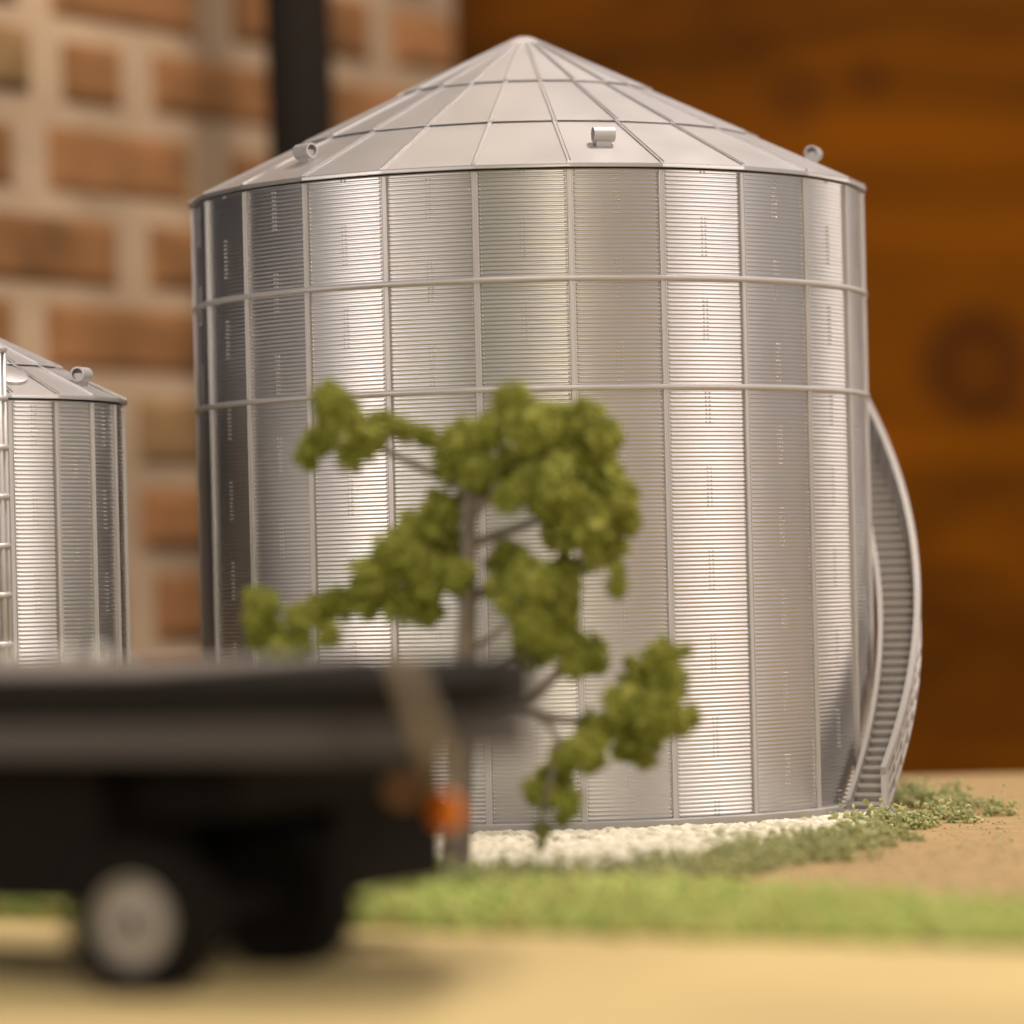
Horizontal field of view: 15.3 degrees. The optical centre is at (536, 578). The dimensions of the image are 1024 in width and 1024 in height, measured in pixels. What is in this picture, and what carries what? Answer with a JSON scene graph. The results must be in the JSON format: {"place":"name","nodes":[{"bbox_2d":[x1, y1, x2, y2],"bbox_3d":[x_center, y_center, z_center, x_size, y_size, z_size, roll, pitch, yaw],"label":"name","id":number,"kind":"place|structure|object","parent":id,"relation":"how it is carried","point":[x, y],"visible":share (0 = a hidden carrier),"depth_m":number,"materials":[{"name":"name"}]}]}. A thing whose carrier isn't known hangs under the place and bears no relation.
{"place":"outdoors","nodes":[
{"label":"outdoors","id":0,"kind":"place"},
{"bbox_2d":[0,0,453,657],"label":"brick wall","id":1,"kind":"structure","parent":0,"point":[130,130],"depth_m":3.29,"materials":[{"name":"brown brick"}]},
{"bbox_2d":[264,0,334,159],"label":"post","id":2,"kind":"object","parent":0,"point":[299,69],"depth_m":3.25,"materials":[{"name":"black metal"}]},
{"bbox_2d":[0,920,1023,1023],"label":"sand path","id":3,"kind":"structure","parent":0,"point":[380,977],"depth_m":1.32,"materials":[{"name":"beige sand"}]},
{"bbox_2d":[0,635,533,998],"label":"farm trailer","id":4,"kind":"object","parent":3,"relation":"on","point":[168,825],"visible":1,"depth_m":1.34,"materials":[{"name":"black paint"}]},
{"bbox_2d":[379,773,1023,948],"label":"ground","id":5,"kind":"structure","parent":0,"point":[974,836],"depth_m":1.87,"materials":[{"name":"brown soil"}]},
{"bbox_2d":[0,338,130,659],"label":"grain bin","id":6,"kind":"object","parent":5,"relation":"on","point":[64,568],"visible":0.69,"depth_m":2.10,"materials":[{"name":"silver metal"}]},
{"bbox_2d":[240,376,702,869],"bbox_3d":[-0.031,0.022,1.791,0.216,0.236,0.076,-1,0,0],"label":"tree","id":7,"kind":"object","parent":5,"relation":"on","point":[565,483],"visible":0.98,"depth_m":1.78,"materials":[{"name":"green plant"}]},
{"bbox_2d":[0,859,1023,949],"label":"grass","id":8,"kind":"structure","parent":5,"relation":"on","point":[669,905],"depth_m":1.54,"materials":[{"name":"green plant"}]},
{"bbox_2d":[188,36,920,833],"bbox_3d":[0.011,-0.091,2.280,0.429,0.465,0.403,-1,0,0],"label":"grain bin","id":9,"kind":"object","parent":5,"relation":"on","point":[678,288],"visible":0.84,"depth_m":2.12,"materials":[{"name":"silver metal"}]},
{"bbox_2d":[443,811,872,868],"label":"gravel","id":10,"kind":"structure","parent":5,"relation":"on","point":[581,843],"depth_m":1.98,"materials":[{"name":"white gravel"}]},
{"bbox_2d":[382,774,1023,893],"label":"foam tufts","id":11,"kind":"object","parent":5,"relation":"on","point":[745,857],"visible":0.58,"depth_m":1.86,"materials":[{"name":"green plant"}]},
{"bbox_2d":[746,781,1023,898],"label":"soil grit","id":12,"kind":"object","parent":5,"relation":"on","point":[959,867],"visible":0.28,"depth_m":1.81,"materials":[{"name":"brown soil"}]},
{"bbox_2d":[453,0,1023,775],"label":"wood wall","id":13,"kind":"structure","parent":0,"point":[909,114],"depth_m":3.70,"materials":[{"name":"brown wood"}]}
]}

